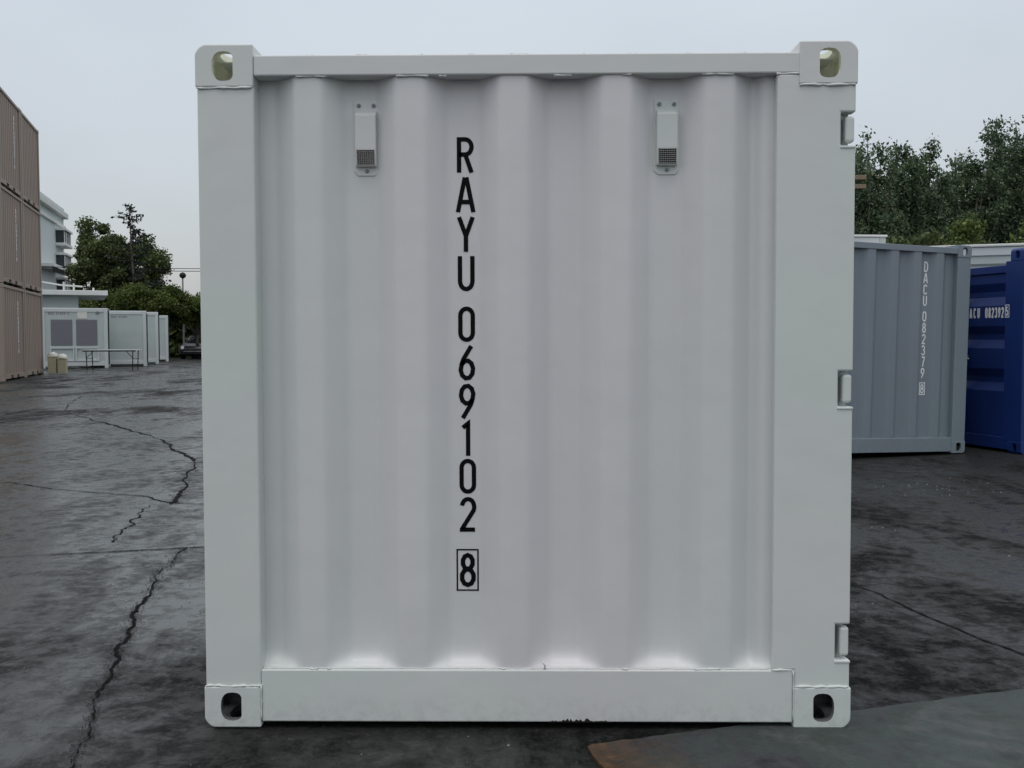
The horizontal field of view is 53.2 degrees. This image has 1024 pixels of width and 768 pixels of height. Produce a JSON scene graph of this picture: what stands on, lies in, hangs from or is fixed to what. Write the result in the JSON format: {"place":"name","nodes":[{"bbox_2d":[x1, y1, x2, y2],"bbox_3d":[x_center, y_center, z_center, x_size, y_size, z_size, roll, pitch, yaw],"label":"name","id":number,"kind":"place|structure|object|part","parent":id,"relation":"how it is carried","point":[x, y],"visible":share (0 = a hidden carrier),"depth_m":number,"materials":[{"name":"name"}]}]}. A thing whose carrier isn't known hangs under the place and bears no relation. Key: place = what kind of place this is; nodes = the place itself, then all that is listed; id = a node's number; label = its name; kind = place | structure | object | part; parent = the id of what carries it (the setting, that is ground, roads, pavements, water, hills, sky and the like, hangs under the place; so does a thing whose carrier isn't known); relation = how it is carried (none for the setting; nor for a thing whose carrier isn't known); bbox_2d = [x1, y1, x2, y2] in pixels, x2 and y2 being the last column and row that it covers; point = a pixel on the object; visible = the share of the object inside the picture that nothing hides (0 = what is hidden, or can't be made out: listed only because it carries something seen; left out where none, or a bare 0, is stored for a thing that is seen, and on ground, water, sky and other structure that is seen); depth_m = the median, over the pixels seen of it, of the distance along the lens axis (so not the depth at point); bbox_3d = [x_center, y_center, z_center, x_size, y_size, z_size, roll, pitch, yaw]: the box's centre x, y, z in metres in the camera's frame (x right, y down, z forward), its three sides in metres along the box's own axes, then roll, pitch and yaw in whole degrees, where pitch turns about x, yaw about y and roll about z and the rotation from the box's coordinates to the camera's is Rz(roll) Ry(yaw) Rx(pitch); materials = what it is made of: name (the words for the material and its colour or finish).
{"place":"outdoors","nodes":[
{"label":"outdoors","id":0,"kind":"place"},
{"bbox_2d":[40,192,72,289],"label":"office building","id":1,"kind":"structure","parent":0,"point":[56,233],"depth_m":111.06,"materials":[{"name":"paint"}]},
{"bbox_2d":[56,277,70,289],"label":"window","id":2,"kind":"structure","parent":1,"relation":"in","point":[60,280],"depth_m":113.57,"materials":[{"name":"white glass"}]},
{"bbox_2d":[55,228,72,248],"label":"window","id":3,"kind":"structure","parent":1,"relation":"in","point":[63,235],"depth_m":113.40,"materials":[{"name":"white glass"}]},
{"bbox_2d":[56,252,72,266],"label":"window","id":4,"kind":"structure","parent":1,"relation":"in","point":[62,258],"depth_m":113.48,"materials":[{"name":"white glass"}]},
{"bbox_2d":[41,266,199,268],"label":"overhead wire","id":5,"kind":"object","parent":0,"point":[150,268],"visible":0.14,"depth_m":67.38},
{"bbox_2d":[44,269,199,271],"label":"overhead wire","id":6,"kind":"object","parent":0,"point":[61,269],"visible":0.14,"depth_m":67.47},
{"bbox_2d":[0,357,1023,767],"bbox_3d":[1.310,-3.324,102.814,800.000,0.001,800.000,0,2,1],"label":"ground","id":7,"kind":"structure","parent":0,"point":[954,555],"depth_m":4.41,"materials":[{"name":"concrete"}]},
{"bbox_2d":[0,283,25,381],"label":"shipping container","id":8,"kind":"object","parent":7,"relation":"on","point":[12,342],"visible":1,"depth_m":29.35,"materials":[{"name":"brown metal"}]},
{"bbox_2d":[0,184,23,287],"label":"shipping container","id":9,"kind":"object","parent":8,"relation":"on","point":[11,252],"visible":0.98,"depth_m":29.46,"materials":[{"name":"brown metal"}]},
{"bbox_2d":[0,87,21,198],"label":"shipping container","id":10,"kind":"object","parent":9,"relation":"on","point":[10,160],"visible":0.98,"depth_m":29.44,"materials":[{"name":"brown metal"}]},
{"bbox_2d":[24,289,43,376],"bbox_3d":[-16.476,-1.597,32.460,2.448,2.695,3.308,-1,3,-16],"label":"shipping container","id":11,"kind":"object","parent":7,"relation":"on","point":[33,312],"visible":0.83,"depth_m":32.86,"materials":[{"name":"brown metal"}]},
{"bbox_2d":[16,200,41,292],"bbox_3d":[-16.482,-4.301,32.343,2.448,2.695,3.308,-1,3,-16],"label":"shipping container","id":12,"kind":"object","parent":11,"relation":"on","point":[31,225],"visible":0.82,"depth_m":32.74,"materials":[{"name":"brown metal"}]},
{"bbox_2d":[20,110,39,211],"bbox_3d":[-16.489,-7.006,32.227,2.448,2.695,3.308,-1,3,-16],"label":"shipping container","id":13,"kind":"object","parent":12,"relation":"on","point":[29,138],"visible":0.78,"depth_m":32.63,"materials":[{"name":"brown metal"}]},
{"bbox_2d":[47,356,57,372],"bbox_3d":[-15.403,-0.643,34.304,0.290,0.565,0.320,-1,3,-15],"label":"trash can","id":14,"kind":"object","parent":7,"relation":"on","point":[52,364],"visible":1,"depth_m":34.17,"materials":[{"name":"beige plastic"}]},
{"bbox_2d":[48,352,57,355],"bbox_3d":[-15.412,-1.004,34.284,0.355,0.158,0.337,-1,3,-15],"label":"sack","id":15,"kind":"object","parent":14,"relation":"on","point":[52,354],"visible":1,"depth_m":34.19,"materials":[{"name":"white plastic"}]},
{"bbox_2d":[57,358,67,372],"bbox_3d":[-15.093,-0.616,34.351,0.290,0.505,0.320,-1,3,-15],"label":"trash can","id":16,"kind":"object","parent":7,"relation":"on","point":[62,365],"visible":1,"depth_m":34.21,"materials":[{"name":"beige plastic"}]},
{"bbox_2d":[57,354,66,357],"bbox_3d":[-15.090,-0.946,34.332,0.345,0.157,0.319,2,3,35],"label":"sack","id":17,"kind":"object","parent":16,"relation":"on","point":[62,356],"visible":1,"depth_m":34.23,"materials":[{"name":"white plastic"}]},
{"bbox_2d":[35,281,107,307],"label":"building","id":18,"kind":"structure","parent":7,"relation":"on","point":[63,298],"depth_m":50.52,"materials":[{"name":"paint"}]},
{"bbox_2d":[42,308,109,368],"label":"equipment container","id":19,"kind":"object","parent":7,"relation":"on","point":[71,333],"visible":0.92,"depth_m":41.57,"materials":[{"name":"metal"}]},
{"bbox_2d":[63,215,111,290],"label":"tree","id":20,"kind":"object","parent":7,"relation":"on","point":[86,230],"visible":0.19,"depth_m":66.11,"materials":[{"name":"green plant"}]},
{"bbox_2d":[78,300,99,307],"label":"tree","id":21,"kind":"object","parent":7,"relation":"on","point":[82,303],"visible":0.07,"depth_m":59.06,"materials":[{"name":"green plant"}]},
{"bbox_2d":[9,546,203,556],"bbox_3d":[-2.092,0.879,5.406,2.561,0.001,0.109,-1,3,-15],"label":"ground crack","id":22,"kind":"object","parent":7,"relation":"on","point":[117,551],"visible":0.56,"depth_m":5.40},
{"bbox_2d":[72,230,143,296],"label":"tree","id":23,"kind":"object","parent":7,"relation":"on","point":[108,276],"visible":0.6,"depth_m":64.31,"materials":[{"name":"green plant"}]},
{"bbox_2d":[12,482,203,503],"bbox_3d":[-3.481,0.785,7.664,3.390,0.001,0.364,1,3,23],"label":"ground crack","id":24,"kind":"object","parent":7,"relation":"on","point":[117,494],"visible":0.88,"depth_m":7.37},
{"bbox_2d":[82,349,141,369],"bbox_3d":[-15.445,-0.943,39.538,2.120,0.776,0.620,0,2,3],"label":"folding table","id":25,"kind":"object","parent":7,"relation":"on","point":[118,350],"visible":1,"depth_m":39.26,"materials":[{"name":"paint"}]},
{"bbox_2d":[87,287,138,310],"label":"tree","id":26,"kind":"object","parent":7,"relation":"on","point":[102,303],"visible":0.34,"depth_m":59.57,"materials":[{"name":"green plant"}]},
{"bbox_2d":[87,311,147,366],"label":"equipment container","id":27,"kind":"object","parent":7,"relation":"on","point":[128,329],"visible":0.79,"depth_m":44.52,"materials":[{"name":"metal"}]},
{"bbox_2d":[63,546,194,767],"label":"ground crack","id":28,"kind":"object","parent":7,"relation":"on","point":[128,630],"visible":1,"depth_m":3.65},
{"bbox_2d":[64,390,199,460],"bbox_3d":[-6.021,0.428,16.108,3.211,0.001,14.441,-1,3,-12],"label":"ground crack","id":29,"kind":"object","parent":7,"relation":"on","point":[183,453],"visible":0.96,"depth_m":12.36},
{"bbox_2d":[115,252,149,290],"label":"tree","id":30,"kind":"object","parent":7,"relation":"on","point":[144,278],"visible":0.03,"depth_m":65.55,"materials":[{"name":"green plant"}]},
{"bbox_2d":[106,281,159,311],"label":"tree","id":31,"kind":"object","parent":7,"relation":"on","point":[130,294],"visible":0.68,"depth_m":59.73,"materials":[{"name":"green plant"}]},
{"bbox_2d":[104,204,171,286],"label":"conifer tree","id":32,"kind":"object","parent":7,"relation":"on","point":[135,233],"visible":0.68,"depth_m":64.03,"materials":[{"name":"green plant"}]},
{"bbox_2d":[110,501,180,541],"bbox_3d":[-2.323,0.840,6.317,0.210,0.001,1.452,0,2,-5],"label":"ground crack","id":33,"kind":"object","parent":7,"relation":"on","point":[130,520],"visible":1,"depth_m":6.15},
{"bbox_2d":[125,232,174,290],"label":"tree","id":34,"kind":"object","parent":7,"relation":"on","point":[157,259],"visible":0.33,"depth_m":69.51,"materials":[{"name":"green plant"}]},
{"bbox_2d":[146,312,159,363],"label":"equipment container","id":35,"kind":"object","parent":7,"relation":"on","point":[153,338],"visible":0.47,"depth_m":48.78,"materials":[{"name":"metal"}]},
{"bbox_2d":[159,315,169,360],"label":"equipment container","id":36,"kind":"object","parent":7,"relation":"on","point":[164,334],"visible":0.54,"depth_m":55.01,"materials":[{"name":"metal"}]},
{"bbox_2d":[143,283,191,332],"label":"tree","id":37,"kind":"object","parent":7,"relation":"on","point":[171,299],"visible":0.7,"depth_m":60.81,"materials":[{"name":"green plant"}]},
{"bbox_2d":[167,462,196,503],"bbox_3d":[-2.599,0.762,8.161,0.186,0.001,2.633,-1,3,-14],"label":"ground crack","id":38,"kind":"object","parent":7,"relation":"on","point":[178,495],"visible":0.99,"depth_m":7.56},
{"bbox_2d":[179,272,185,343],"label":"street lamp","id":39,"kind":"object","parent":7,"relation":"on","point":[182,275],"visible":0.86,"depth_m":66.92,"materials":[{"name":"metal"}]},
{"bbox_2d":[169,320,200,356],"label":"woodland","id":40,"kind":"object","parent":7,"relation":"on","point":[175,338],"visible":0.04,"depth_m":68.22,"materials":[{"name":"green plant"}]},
{"bbox_2d":[172,292,200,358],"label":"tree","id":41,"kind":"object","parent":7,"relation":"on","point":[194,304],"visible":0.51,"depth_m":61.86,"materials":[{"name":"green plant"}]},
{"bbox_2d":[179,335,200,358],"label":"parked car","id":42,"kind":"object","parent":7,"relation":"on","point":[190,347],"visible":0.48,"depth_m":61.67,"materials":[{"name":"paint"}]},
{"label":"windows","id":43,"kind":"part","parent":42,"relation":"part of","materials":[{"name":"black glass"}]},
{"bbox_2d":[195,41,857,726],"bbox_3d":[0.053,-0.030,3.970,1.840,1.929,2.203,0,2,1],"label":"shipping container","id":44,"kind":"object","parent":7,"relation":"on","point":[525,387],"visible":1,"depth_m":2.90,"materials":[{"name":"white metal"}]},
{"bbox_2d":[588,689,1023,767],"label":"slab","id":45,"kind":"structure","parent":7,"relation":"on","point":[984,730],"depth_m":2.79,"materials":[{"name":"grey concrete"}]},
{"bbox_2d":[855,175,865,189],"bbox_3d":[8.743,-2.889,27.843,1.620,5.550,0.360,0,2,1],"label":"tan board rack","id":46,"kind":"object","parent":7,"relation":"on","point":[860,178],"visible":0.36,"depth_m":27.55,"materials":[{"name":"beige wood"}]},
{"bbox_2d":[854,235,887,242],"bbox_3d":[4.188,-0.947,16.428,2.740,2.675,2.240,0,2,-5],"label":"shipping container","id":47,"kind":"object","parent":7,"relation":"on","point":[872,238],"visible":0.09,"depth_m":15.38,"materials":[{"name":"metal"}]},
{"bbox_2d":[854,126,911,239],"bbox_3d":[11.713,-4.446,34.089,2.749,8.316,2.352,2,3,42],"label":"poplar tree","id":48,"kind":"object","parent":7,"relation":"on","point":[868,220],"visible":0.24,"depth_m":33.59,"materials":[{"name":"green plant"}]},
{"bbox_2d":[870,137,933,243],"bbox_3d":[13.575,-4.512,36.047,2.561,8.271,2.997,0,2,1],"label":"poplar tree","id":49,"kind":"object","parent":7,"relation":"on","point":[910,195],"visible":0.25,"depth_m":35.12,"materials":[{"name":"green plant"}]},
{"bbox_2d":[885,232,920,245],"bbox_3d":[10.764,-2.297,30.356,3.884,4.402,3.877,0,2,1],"label":"tree","id":50,"kind":"object","parent":7,"relation":"on","point":[903,240],"depth_m":29.67,"materials":[{"name":"green plant"}]},
{"bbox_2d":[845,241,971,452],"bbox_3d":[3.180,-0.379,10.534,1.840,1.995,2.100,0,2,-19],"label":"shipping container","id":51,"kind":"object","parent":7,"relation":"on","point":[908,373],"visible":0.42,"depth_m":9.65,"materials":[{"name":"grey metal"}]},
{"bbox_2d":[910,133,964,244],"bbox_3d":[14.773,-4.656,36.563,2.551,8.508,2.639,0,2,1],"label":"poplar tree","id":52,"kind":"object","parent":7,"relation":"on","point":[938,219],"visible":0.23,"depth_m":36.20,"materials":[{"name":"green plant"}]},
{"bbox_2d":[851,583,1023,654],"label":"ground crack","id":53,"kind":"object","parent":7,"relation":"on","point":[943,622],"visible":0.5,"depth_m":3.99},
{"bbox_2d":[910,227,990,245],"bbox_3d":[13.051,-2.454,30.955,3.916,4.655,3.982,-1,3,-26],"label":"bush","id":54,"kind":"object","parent":7,"relation":"on","point":[927,240],"visible":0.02,"depth_m":30.68,"materials":[{"name":"green plant"}]},
{"bbox_2d":[930,170,977,244],"bbox_3d":[16.173,-4.267,38.596,3.210,7.550,3.140,0,2,1],"label":"poplar tree","id":55,"kind":"object","parent":7,"relation":"on","point":[961,211],"visible":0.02,"depth_m":37.79,"materials":[{"name":"green plant"}]},
{"bbox_2d":[932,147,1013,243],"bbox_3d":[17.058,-4.750,38.985,3.296,8.477,3.226,0,2,1],"label":"poplar tree","id":56,"kind":"object","parent":7,"relation":"on","point":[964,188],"visible":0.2,"depth_m":38.49,"materials":[{"name":"green plant"}]},
{"bbox_2d":[934,243,1023,267],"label":"shipping container","id":57,"kind":"object","parent":7,"relation":"on","point":[986,255],"depth_m":12.95,"materials":[{"name":"metal"}]},
{"bbox_2d":[943,212,1023,244],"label":"bush","id":58,"kind":"object","parent":7,"relation":"on","point":[963,231],"visible":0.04,"depth_m":26.11,"materials":[{"name":"green plant"}]},
{"bbox_2d":[952,114,1023,243],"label":"poplar tree","id":59,"kind":"object","parent":7,"relation":"on","point":[991,175],"visible":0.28,"depth_m":38.56,"materials":[{"name":"green plant"}]},
{"bbox_2d":[964,248,1023,454],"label":"shipping container","id":60,"kind":"object","parent":7,"relation":"on","point":[994,412],"visible":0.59,"depth_m":10.11,"materials":[{"name":"blue metal"}]},
{"bbox_2d":[965,273,1005,435],"bbox_3d":[4.727,-0.301,10.398,0.041,1.592,0.852,-1,3,-16],"label":"door","id":61,"kind":"structure","parent":60,"relation":"in","point":[986,336],"depth_m":10.26,"materials":[{"name":"blue paint"}]},
{"bbox_2d":[971,137,1021,193],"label":"poplar tree","id":62,"kind":"object","parent":7,"relation":"on","point":[1009,146],"depth_m":40.37,"materials":[{"name":"green plant"}]},
{"bbox_2d":[1003,115,1023,193],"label":"poplar tree","id":63,"kind":"object","parent":7,"relation":"on","point":[1019,142],"visible":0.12,"depth_m":39.41,"materials":[{"name":"green plant"}]},
{"bbox_2d":[1017,222,1023,242],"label":"bush","id":64,"kind":"object","parent":7,"relation":"on","point":[1021,230],"visible":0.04,"depth_m":25.47,"materials":[{"name":"green plant"}]},
{"bbox_2d":[0,0,1023,296],"label":"sky","id":65,"kind":"structure","parent":0,"point":[108,89],"materials":[{"name":"grey"}]}
]}

